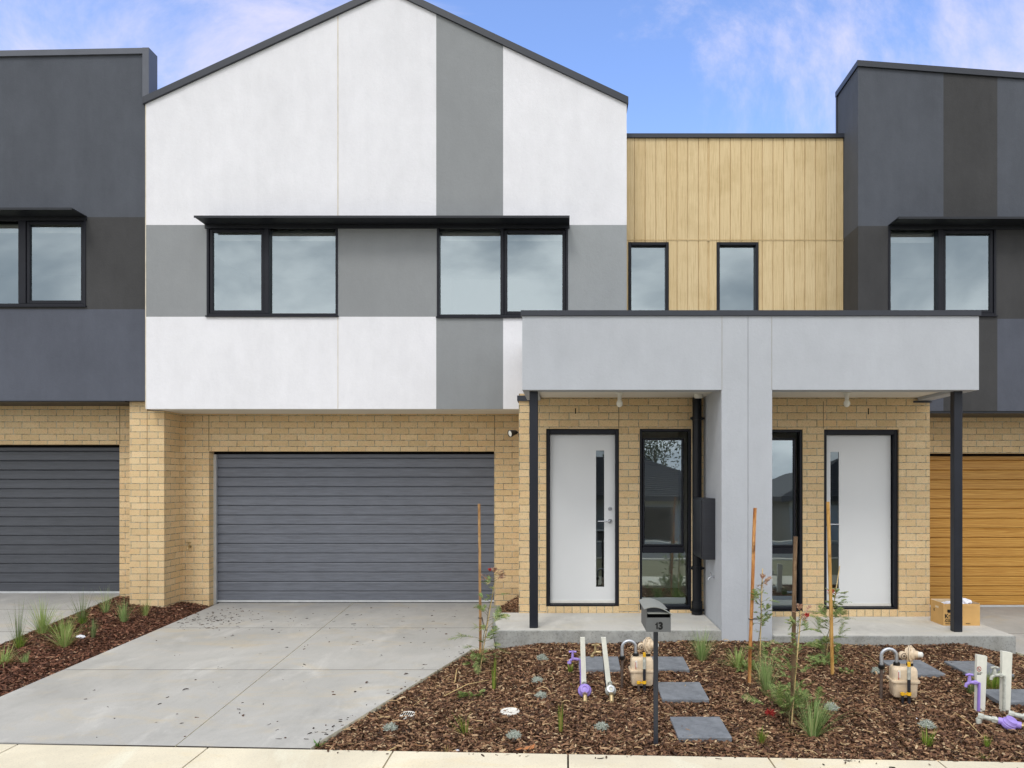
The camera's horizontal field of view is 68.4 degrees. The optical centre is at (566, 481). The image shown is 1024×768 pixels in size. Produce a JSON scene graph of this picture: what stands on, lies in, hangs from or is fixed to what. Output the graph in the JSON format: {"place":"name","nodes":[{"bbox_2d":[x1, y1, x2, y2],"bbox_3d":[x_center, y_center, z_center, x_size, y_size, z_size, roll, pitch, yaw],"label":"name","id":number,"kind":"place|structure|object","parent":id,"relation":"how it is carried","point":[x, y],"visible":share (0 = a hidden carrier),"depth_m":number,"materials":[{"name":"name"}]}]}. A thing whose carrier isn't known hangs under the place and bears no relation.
{"place":"outdoors","nodes":[
{"label":"outdoors","id":0,"kind":"place"},
{"bbox_2d":[0,593,118,644],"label":"driveway","id":1,"kind":"structure","parent":0,"point":[8,601],"depth_m":9.83,"materials":[{"name":"concrete"}]},
{"bbox_2d":[0,596,210,696],"bbox_3d":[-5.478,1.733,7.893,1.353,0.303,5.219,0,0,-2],"label":"bark mulch","id":2,"kind":"object","parent":0,"point":[51,655],"visible":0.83,"depth_m":8.27,"materials":[{"name":"brown wood"}]},
{"bbox_2d":[0,641,27,667],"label":"grass tuft","id":3,"kind":"object","parent":2,"relation":"on","point":[6,659],"visible":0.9,"depth_m":7.29,"materials":[{"name":"green plant"}]},
{"bbox_2d":[6,630,28,648],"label":"grass tuft","id":4,"kind":"object","parent":2,"relation":"on","point":[16,644],"visible":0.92,"depth_m":7.81,"materials":[{"name":"green plant"}]},
{"bbox_2d":[7,599,33,644],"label":"grass tuft","id":5,"kind":"object","parent":2,"relation":"on","point":[18,631],"visible":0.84,"depth_m":7.87,"materials":[{"name":"green plant"}]},
{"bbox_2d":[16,651,29,662],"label":"grass tuft","id":6,"kind":"object","parent":2,"relation":"on","point":[25,658],"visible":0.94,"depth_m":7.30,"materials":[{"name":"green plant"}]},
{"bbox_2d":[13,597,66,634],"bbox_3d":[-5.979,1.475,8.421,0.851,0.489,0.822,0,0,0],"label":"grass tuft","id":7,"kind":"object","parent":2,"relation":"on","point":[40,623],"visible":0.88,"depth_m":8.37,"materials":[{"name":"green plant"}]},
{"bbox_2d":[15,608,95,648],"bbox_3d":[-5.386,1.635,7.891,0.778,0.604,0.877,0,0,35],"label":"grass tuft","id":8,"kind":"object","parent":2,"relation":"on","point":[63,641],"visible":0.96,"depth_m":7.91,"materials":[{"name":"green plant"}]},
{"bbox_2d":[50,624,73,633],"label":"grass tuft","id":9,"kind":"object","parent":2,"relation":"on","point":[58,628],"visible":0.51,"depth_m":8.51,"materials":[{"name":"green plant"}]},
{"bbox_2d":[73,612,89,623],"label":"grass tuft","id":10,"kind":"object","parent":2,"relation":"on","point":[82,620],"visible":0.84,"depth_m":8.88,"materials":[{"name":"green plant"}]},
{"bbox_2d":[59,586,108,622],"bbox_3d":[-5.833,1.460,8.834,0.613,0.480,0.781,0,0,0],"label":"grass tuft","id":11,"kind":"object","parent":2,"relation":"on","point":[82,606],"visible":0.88,"depth_m":8.90,"materials":[{"name":"green plant"}]},
{"bbox_2d":[89,618,98,637],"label":"grass tuft","id":12,"kind":"object","parent":2,"relation":"on","point":[93,632],"visible":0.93,"depth_m":8.36,"materials":[{"name":"green plant"}]},
{"bbox_2d":[92,586,117,612],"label":"grass tuft","id":13,"kind":"object","parent":2,"relation":"on","point":[105,608],"visible":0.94,"depth_m":9.48,"materials":[{"name":"green plant"}]},
{"bbox_2d":[108,600,140,621],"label":"grass tuft","id":14,"kind":"object","parent":2,"relation":"on","point":[122,613],"visible":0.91,"depth_m":9.09,"materials":[{"name":"green plant"}]},
{"bbox_2d":[134,596,151,615],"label":"grass tuft","id":15,"kind":"object","parent":2,"relation":"on","point":[145,611],"visible":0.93,"depth_m":9.47,"materials":[{"name":"green plant"}]},
{"bbox_2d":[0,603,499,749],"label":"driveway","id":16,"kind":"structure","parent":0,"point":[132,684],"depth_m":6.93,"materials":[{"name":"concrete"}]},
{"bbox_2d":[96,607,463,738],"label":"bark litter","id":17,"kind":"object","parent":16,"relation":"on","point":[287,647],"visible":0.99,"depth_m":8.33,"materials":[{"name":"brown wood"}]},
{"bbox_2d":[0,744,1023,767],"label":"footpath","id":18,"kind":"structure","parent":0,"point":[42,756],"depth_m":4.98,"materials":[{"name":"concrete"}]},
{"bbox_2d":[327,749,1002,767],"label":"path litter","id":19,"kind":"object","parent":18,"relation":"on","point":[646,755],"visible":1,"depth_m":5.01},
{"bbox_2d":[0,0,1023,132],"label":"sky","id":20,"kind":"structure","parent":0,"point":[681,66],"materials":[{"name":"blue"}]},
{"bbox_2d":[312,595,1023,762],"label":"bark mulch","id":21,"kind":"object","parent":0,"point":[526,660],"visible":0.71,"depth_m":5.97,"materials":[{"name":"brown wood"}]},
{"bbox_2d":[313,739,326,747],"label":"weed","id":22,"kind":"object","parent":21,"relation":"on","point":[317,745],"visible":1,"depth_m":5.28,"materials":[{"name":"green plant"}]},
{"bbox_2d":[382,722,397,730],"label":"silver bush","id":23,"kind":"object","parent":21,"relation":"on","point":[391,726],"visible":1,"depth_m":5.62,"materials":[{"name":"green plant"}]},
{"bbox_2d":[400,711,414,718],"bbox_3d":[-1.255,1.848,5.927,0.124,0.030,0.124,0,2,0],"label":"inspection cover","id":24,"kind":"object","parent":21,"relation":"on","point":[407,713],"visible":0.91,"depth_m":5.92,"materials":[{"name":"white plastic"}]},
{"bbox_2d":[447,713,479,734],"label":"grass tuft","id":25,"kind":"object","parent":21,"relation":"on","point":[464,728],"visible":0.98,"depth_m":5.49,"materials":[{"name":"green plant"}]},
{"bbox_2d":[444,680,486,695],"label":"dry twig","id":26,"kind":"object","parent":21,"relation":"on","point":[463,686],"visible":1,"depth_m":6.51,"materials":[{"name":"brown wood"}]},
{"bbox_2d":[456,689,485,698],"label":"shrub","id":27,"kind":"object","parent":21,"relation":"on","point":[461,694],"visible":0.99,"depth_m":6.29,"materials":[{"name":"green plant"}]},
{"bbox_2d":[462,653,488,664],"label":"shrub","id":28,"kind":"object","parent":21,"relation":"on","point":[478,659],"visible":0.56,"depth_m":7.39,"materials":[{"name":"green plant"}]},
{"bbox_2d":[447,567,510,675],"bbox_3d":[-0.753,1.325,7.315,0.575,1.029,0.828,0,0,17],"label":"sapling","id":29,"kind":"object","parent":21,"relation":"on","point":[493,630],"visible":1,"depth_m":7.12,"materials":[{"name":"green plant"}]},
{"bbox_2d":[478,504,481,653],"bbox_3d":[-0.897,1.048,7.762,0.039,1.631,0.025,0,0,0],"label":"garden stake","id":30,"kind":"object","parent":21,"relation":"on","point":[479,567],"visible":0.79,"depth_m":7.75,"materials":[{"name":"brown wood"}]},
{"bbox_2d":[491,656,497,688],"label":"grass tuft","id":31,"kind":"object","parent":21,"relation":"on","point":[494,679],"visible":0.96,"depth_m":6.51,"materials":[{"name":"green plant"}]},
{"bbox_2d":[500,707,519,716],"bbox_3d":[-0.447,1.819,5.919,0.152,0.034,0.152,0,2,0],"label":"inspection cover","id":32,"kind":"object","parent":21,"relation":"on","point":[512,710],"visible":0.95,"depth_m":5.91,"materials":[{"name":"white plastic"}]},
{"bbox_2d":[506,729,521,739],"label":"silver bush","id":33,"kind":"object","parent":21,"relation":"on","point":[511,734],"visible":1,"depth_m":5.41,"materials":[{"name":"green plant"}]},
{"bbox_2d":[515,744,534,749],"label":"dry leaf","id":34,"kind":"object","parent":21,"relation":"on","point":[532,747],"visible":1,"depth_m":5.20,"materials":[{"name":"orange plant"}]},
{"bbox_2d":[531,676,543,682],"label":"silver bush","id":35,"kind":"object","parent":21,"relation":"on","point":[537,678],"visible":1,"depth_m":6.70,"materials":[{"name":"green plant"}]},
{"bbox_2d":[535,690,547,698],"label":"silver bush","id":36,"kind":"object","parent":21,"relation":"on","point":[541,694],"visible":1,"depth_m":6.30,"materials":[{"name":"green plant"}]},
{"bbox_2d":[536,653,548,660],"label":"silver bush","id":37,"kind":"object","parent":21,"relation":"on","point":[541,657],"visible":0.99,"depth_m":7.37,"materials":[{"name":"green plant"}]},
{"bbox_2d":[557,701,563,733],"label":"grass tuft","id":38,"kind":"object","parent":21,"relation":"on","point":[560,723],"visible":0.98,"depth_m":5.53,"materials":[{"name":"green plant"}]},
{"bbox_2d":[567,664,573,671],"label":"grass tuft","id":39,"kind":"object","parent":21,"relation":"on","point":[570,667],"visible":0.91,"depth_m":6.99,"materials":[{"name":"green plant"}]},
{"bbox_2d":[567,637,591,704],"bbox_3d":[0.139,1.629,6.365,0.148,0.572,0.367,0,0,-22],"label":"water meter","id":40,"kind":"object","parent":21,"relation":"on","point":[584,690],"visible":0.98,"depth_m":6.45,"materials":[{"name":"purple plastic"}]},
{"bbox_2d":[579,656,620,673],"bbox_3d":[0.311,1.767,7.220,0.390,0.050,0.463,0,1,1],"label":"stepping stone","id":41,"kind":"object","parent":21,"relation":"on","point":[594,664],"visible":0.76,"depth_m":7.15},
{"bbox_2d":[594,721,608,730],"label":"silver bush","id":42,"kind":"object","parent":21,"relation":"on","point":[601,725],"visible":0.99,"depth_m":5.58,"materials":[{"name":"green plant"}]},
{"bbox_2d":[590,637,615,705],"bbox_3d":[0.353,1.627,6.362,0.167,0.571,0.376,0,0,-26],"label":"water meter","id":43,"kind":"object","parent":21,"relation":"on","point":[610,690],"visible":0.94,"depth_m":6.44,"materials":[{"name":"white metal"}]},
{"bbox_2d":[619,637,658,693],"bbox_3d":[0.628,1.632,6.520,0.340,0.556,0.210,0,0,0],"label":"gas meter","id":44,"kind":"object","parent":21,"relation":"on","point":[640,667],"visible":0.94,"depth_m":6.47,"materials":[{"name":"beige metal"}]},
{"bbox_2d":[639,598,671,745],"bbox_3d":[0.616,1.401,5.255,0.187,1.109,0.390,0,0,0],"label":"mailbox","id":45,"kind":"object","parent":21,"relation":"on","point":[656,617],"visible":0.98,"depth_m":5.23,"materials":[{"name":"metal"}]},
{"bbox_2d":[652,657,688,673],"bbox_3d":[0.952,1.764,7.205,0.390,0.050,0.436,0,2,1],"label":"stepping stone","id":46,"kind":"object","parent":21,"relation":"on","point":[674,664],"visible":0.52,"depth_m":7.14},
{"bbox_2d":[325,639,1023,758],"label":"mulch strand","id":47,"kind":"object","parent":21,"relation":"on","point":[692,703],"visible":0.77,"depth_m":6.08},
{"bbox_2d":[658,682,708,704],"bbox_3d":[0.978,1.800,6.384,0.385,0.050,0.457,0,2,0],"label":"stepping stone","id":48,"kind":"object","parent":21,"relation":"on","point":[680,692],"visible":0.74,"depth_m":6.32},
{"bbox_2d":[670,717,731,742],"bbox_3d":[0.989,1.845,5.575,0.385,0.050,0.430,0,2,0],"label":"stepping stone","id":49,"kind":"object","parent":21,"relation":"on","point":[706,728],"visible":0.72,"depth_m":5.53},
{"bbox_2d":[685,627,721,661],"bbox_3d":[1.359,1.595,7.392,0.578,0.363,0.490,0,0,30],"label":"grass tuft","id":50,"kind":"object","parent":21,"relation":"on","point":[703,651],"visible":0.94,"depth_m":7.36,"materials":[{"name":"green plant"}]},
{"bbox_2d":[713,645,754,670],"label":"grass tuft","id":51,"kind":"object","parent":21,"relation":"on","point":[737,656],"visible":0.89,"depth_m":7.14,"materials":[{"name":"green plant"}]},
{"bbox_2d":[735,660,758,672],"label":"shrub","id":52,"kind":"object","parent":21,"relation":"on","point":[746,666],"visible":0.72,"depth_m":7.03,"materials":[{"name":"green plant"}]},
{"bbox_2d":[748,508,756,684],"bbox_3d":[1.651,1.046,6.683,0.078,1.617,0.025,0,0,0],"label":"garden stake","id":53,"kind":"object","parent":21,"relation":"on","point":[752,592],"visible":0.93,"depth_m":6.67,"materials":[{"name":"orange wood"}]},
{"bbox_2d":[729,649,784,689],"bbox_3d":[1.710,1.629,6.542,0.604,0.382,0.607,0,0,0],"label":"grass tuft","id":54,"kind":"object","parent":21,"relation":"on","point":[766,674],"visible":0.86,"depth_m":6.49,"materials":[{"name":"green plant"}]},
{"bbox_2d":[751,726,773,745],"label":"grass tuft","id":55,"kind":"object","parent":21,"relation":"on","point":[761,738],"visible":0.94,"depth_m":5.34,"materials":[{"name":"green plant"}]},
{"bbox_2d":[744,569,780,683],"bbox_3d":[1.746,1.310,6.704,0.266,1.049,0.492,0,0,36],"label":"sapling","id":56,"kind":"object","parent":21,"relation":"on","point":[767,617],"visible":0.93,"depth_m":6.74,"materials":[{"name":"green plant"}]},
{"bbox_2d":[765,707,774,717],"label":"fallen flower","id":57,"kind":"object","parent":21,"relation":"on","point":[770,711],"visible":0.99,"depth_m":5.86,"materials":[{"name":"red plant"}]},
{"bbox_2d":[741,680,813,717],"bbox_3d":[1.659,1.691,5.880,0.618,0.323,0.373,0,0,0],"label":"shrub","id":58,"kind":"object","parent":21,"relation":"on","point":[780,692],"visible":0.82,"depth_m":5.84,"materials":[{"name":"green plant"}]},
{"bbox_2d":[790,536,797,720],"bbox_3d":[1.749,1.161,5.784,0.052,1.470,0.025,0,0,0],"label":"garden stake","id":59,"kind":"object","parent":21,"relation":"on","point":[794,567],"visible":0.83,"depth_m":5.77,"materials":[{"name":"brown wood"}]},
{"bbox_2d":[771,603,828,726],"bbox_3d":[1.742,1.404,5.709,0.404,0.956,0.363,0,0,0],"label":"sapling","id":60,"kind":"object","parent":21,"relation":"on","point":[798,648],"visible":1,"depth_m":5.69,"materials":[{"name":"green plant"}]},
{"bbox_2d":[774,686,826,718],"bbox_3d":[1.793,1.700,5.842,0.372,0.303,0.441,0,0,0],"label":"shrub","id":61,"kind":"object","parent":21,"relation":"on","point":[812,704],"visible":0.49,"depth_m":5.76,"materials":[{"name":"green plant"}]},
{"bbox_2d":[808,652,837,665],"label":"shrub","id":62,"kind":"object","parent":21,"relation":"on","point":[825,658],"visible":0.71,"depth_m":7.21,"materials":[{"name":"green plant"}]},
{"bbox_2d":[791,693,855,737],"bbox_3d":[1.830,1.707,5.494,0.609,0.330,0.459,0,0,0],"label":"grass tuft","id":63,"kind":"object","parent":21,"relation":"on","point":[814,728],"visible":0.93,"depth_m":5.47,"materials":[{"name":"green plant"}]},
{"bbox_2d":[803,566,855,659],"bbox_3d":[2.569,1.308,7.351,0.498,0.960,0.434,0,0,0],"label":"sapling","id":64,"kind":"object","parent":21,"relation":"on","point":[826,639],"visible":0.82,"depth_m":7.34,"materials":[{"name":"green plant"}]},
{"bbox_2d":[826,502,833,675],"bbox_3d":[2.434,1.011,6.934,0.068,1.645,0.025,0,0,0],"label":"garden stake","id":65,"kind":"object","parent":21,"relation":"on","point":[830,588],"visible":0.93,"depth_m":6.92,"materials":[{"name":"brown wood"}]},
{"bbox_2d":[824,701,839,710],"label":"silver bush","id":66,"kind":"object","parent":21,"relation":"on","point":[835,707],"visible":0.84,"depth_m":5.96,"materials":[{"name":"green plant"}]},
{"bbox_2d":[838,667,853,674],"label":"shrub","id":67,"kind":"object","parent":21,"relation":"on","point":[845,670],"visible":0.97,"depth_m":6.95,"materials":[{"name":"green plant"}]},
{"bbox_2d":[870,667,884,674],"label":"silver bush","id":68,"kind":"object","parent":21,"relation":"on","point":[876,669],"visible":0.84,"depth_m":6.96,"materials":[{"name":"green plant"}]},
{"bbox_2d":[878,645,922,705],"bbox_3d":[2.765,1.641,6.218,0.347,0.565,0.214,0,0,7],"label":"gas meter","id":69,"kind":"object","parent":21,"relation":"on","point":[904,681],"visible":0.99,"depth_m":6.17,"materials":[{"name":"beige metal"}]},
{"bbox_2d":[883,660,945,678],"bbox_3d":[3.255,1.772,7.072,0.385,0.050,0.482,0,2,-1],"label":"stepping stone","id":70,"kind":"object","parent":21,"relation":"on","point":[924,669],"visible":0.44,"depth_m":7.01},
{"bbox_2d":[918,719,937,728],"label":"silver bush","id":71,"kind":"object","parent":21,"relation":"on","point":[926,723],"visible":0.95,"depth_m":5.60,"materials":[{"name":"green plant"}]},
{"bbox_2d":[919,727,942,747],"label":"grass tuft","id":72,"kind":"object","parent":21,"relation":"on","point":[928,740],"visible":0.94,"depth_m":5.29,"materials":[{"name":"green plant"}]},
{"bbox_2d":[958,677,973,693],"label":"grass tuft","id":73,"kind":"object","parent":21,"relation":"on","point":[970,687],"visible":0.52,"depth_m":6.41,"materials":[{"name":"green plant"}]},
{"bbox_2d":[944,661,1013,678],"bbox_3d":[3.858,1.770,7.042,0.400,0.050,0.486,0,1,1],"label":"stepping stone","id":74,"kind":"object","parent":21,"relation":"on","point":[964,666],"visible":0.42,"depth_m":7.08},
{"bbox_2d":[981,735,992,748],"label":"grass tuft","id":75,"kind":"object","parent":21,"relation":"on","point":[986,742],"visible":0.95,"depth_m":5.27,"materials":[{"name":"green plant"}]},
{"bbox_2d":[966,669,1012,689],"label":"grass tuft","id":76,"kind":"object","parent":21,"relation":"on","point":[994,683],"visible":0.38,"depth_m":6.50,"materials":[{"name":"green plant"}]},
{"bbox_2d":[964,654,1023,730],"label":"water tap","id":77,"kind":"object","parent":21,"relation":"on","point":[1006,722],"visible":0.99,"depth_m":5.97,"materials":[{"name":"purple plastic"}]},
{"bbox_2d":[986,689,1023,707],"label":"stepping stone","id":78,"kind":"object","parent":21,"relation":"on","point":[1017,696],"visible":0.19,"depth_m":6.25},
{"bbox_2d":[989,650,1023,719],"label":"water tap","id":79,"kind":"object","parent":21,"relation":"on","point":[1004,675],"visible":0.76,"depth_m":5.97,"materials":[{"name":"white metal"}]},
{"bbox_2d":[930,607,1023,655],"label":"driveway","id":80,"kind":"structure","parent":0,"point":[1009,620],"depth_m":9.68,"materials":[{"name":"concrete"}]},
{"bbox_3d":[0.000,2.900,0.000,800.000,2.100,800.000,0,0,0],"label":"ground","id":81,"kind":"structure","parent":0,"visible":0},
{"bbox_2d":[0,47,156,605],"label":"townhouse","id":82,"kind":"structure","parent":81,"relation":"on","point":[73,464],"depth_m":9.90,"materials":[{"name":"paint"}]},
{"bbox_2d":[0,221,86,306],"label":"window","id":83,"kind":"structure","parent":82,"relation":"in","point":[24,227],"depth_m":9.89,"materials":[{"name":"paint"}]},
{"bbox_2d":[0,445,118,592],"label":"garage door","id":84,"kind":"structure","parent":82,"relation":"in","point":[59,504],"depth_m":10.66,"materials":[{"name":"metal"}]},
{"bbox_2d":[142,0,747,650],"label":"townhouse","id":85,"kind":"structure","parent":81,"relation":"on","point":[424,278],"depth_m":9.82,"materials":[{"name":"paint"}]},
{"bbox_2d":[205,228,338,316],"bbox_3d":[-3.848,-2.750,9.861,1.734,1.205,0.137,0,0,0],"label":"window","id":86,"kind":"structure","parent":85,"relation":"in","point":[266,234],"depth_m":9.83,"materials":[{"name":"paint"}]},
{"bbox_2d":[214,452,493,603],"bbox_3d":[-3.000,0.638,10.660,4.080,2.214,0.060,0,0,0],"label":"garage door","id":87,"kind":"structure","parent":85,"relation":"in","point":[293,527],"depth_m":10.66,"materials":[{"name":"metal"}]},
{"bbox_2d":[436,228,567,317],"bbox_3d":[-0.839,-2.736,9.861,1.734,1.205,0.137,0,0,0],"label":"window","id":88,"kind":"structure","parent":85,"relation":"in","point":[504,313],"depth_m":9.83,"materials":[{"name":"paint"}]},
{"bbox_2d":[550,435,614,602],"bbox_3d":[0.198,0.459,9.178,0.798,2.059,0.104,0,0,0],"label":"front door","id":89,"kind":"structure","parent":85,"relation":"in","point":[582,467],"depth_m":9.19,"materials":[{"name":"white paint"}]},
{"bbox_2d":[628,242,668,309],"bbox_3d":[1.127,-2.589,10.371,0.574,1.395,0.137,0,0,0],"label":"window","id":90,"kind":"structure","parent":85,"relation":"in","point":[665,245],"depth_m":10.32,"materials":[{"name":"paint"}]},
{"bbox_2d":[640,429,690,609],"bbox_3d":[1.198,0.459,9.162,0.648,2.191,0.137,0,0,0],"label":"window","id":91,"kind":"structure","parent":85,"relation":"in","point":[644,548],"depth_m":9.11,"materials":[{"name":"paint"}]},
{"bbox_2d":[707,60,1023,654],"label":"townhouse","id":92,"kind":"structure","parent":81,"relation":"on","point":[865,265],"depth_m":9.82,"materials":[{"name":"paint"}]},
{"bbox_2d":[717,242,758,309],"bbox_3d":[2.352,-2.589,10.371,0.593,1.395,0.137,0,0,0],"label":"window","id":93,"kind":"structure","parent":92,"relation":"in","point":[719,244],"depth_m":10.32,"materials":[{"name":"paint"}]},
{"bbox_2d":[772,430,802,610],"bbox_3d":[2.547,0.474,9.162,0.644,2.204,0.137,0,0,0],"label":"window","id":94,"kind":"structure","parent":92,"relation":"in","point":[776,549],"depth_m":9.13,"materials":[{"name":"paint"}]},
{"bbox_2d":[827,435,890,605],"bbox_3d":[3.554,0.482,9.178,0.821,2.088,0.104,0,0,0],"label":"front door","id":95,"kind":"structure","parent":92,"relation":"in","point":[858,466],"depth_m":9.19,"materials":[{"name":"white paint"}]},
{"bbox_2d":[888,229,997,316],"bbox_3d":[4.910,-2.745,9.861,1.431,1.187,0.137,0,0,0],"label":"window","id":96,"kind":"structure","parent":92,"relation":"in","point":[939,235],"depth_m":9.83,"materials":[{"name":"paint"}]},
{"bbox_2d":[931,599,979,625],"bbox_3d":[4.482,1.508,8.668,0.417,0.261,0.304,0,0,0],"label":"cardboard box","id":97,"kind":"object","parent":92,"relation":"on","point":[940,613],"visible":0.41,"depth_m":8.52,"materials":[{"name":"brown cardboard"}]},
{"bbox_2d":[963,598,971,603],"bbox_3d":[4.574,1.403,8.656,0.190,0.129,0.169,0,0,0],"label":"packing paper","id":98,"kind":"object","parent":97,"relation":"in","point":[966,601],"visible":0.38,"depth_m":8.60,"materials":[{"name":"white paper"}]},
{"bbox_2d":[930,454,1023,606],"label":"garage door","id":99,"kind":"structure","parent":92,"relation":"in","point":[993,484],"depth_m":10.66,"materials":[{"name":"wood"}]}
]}

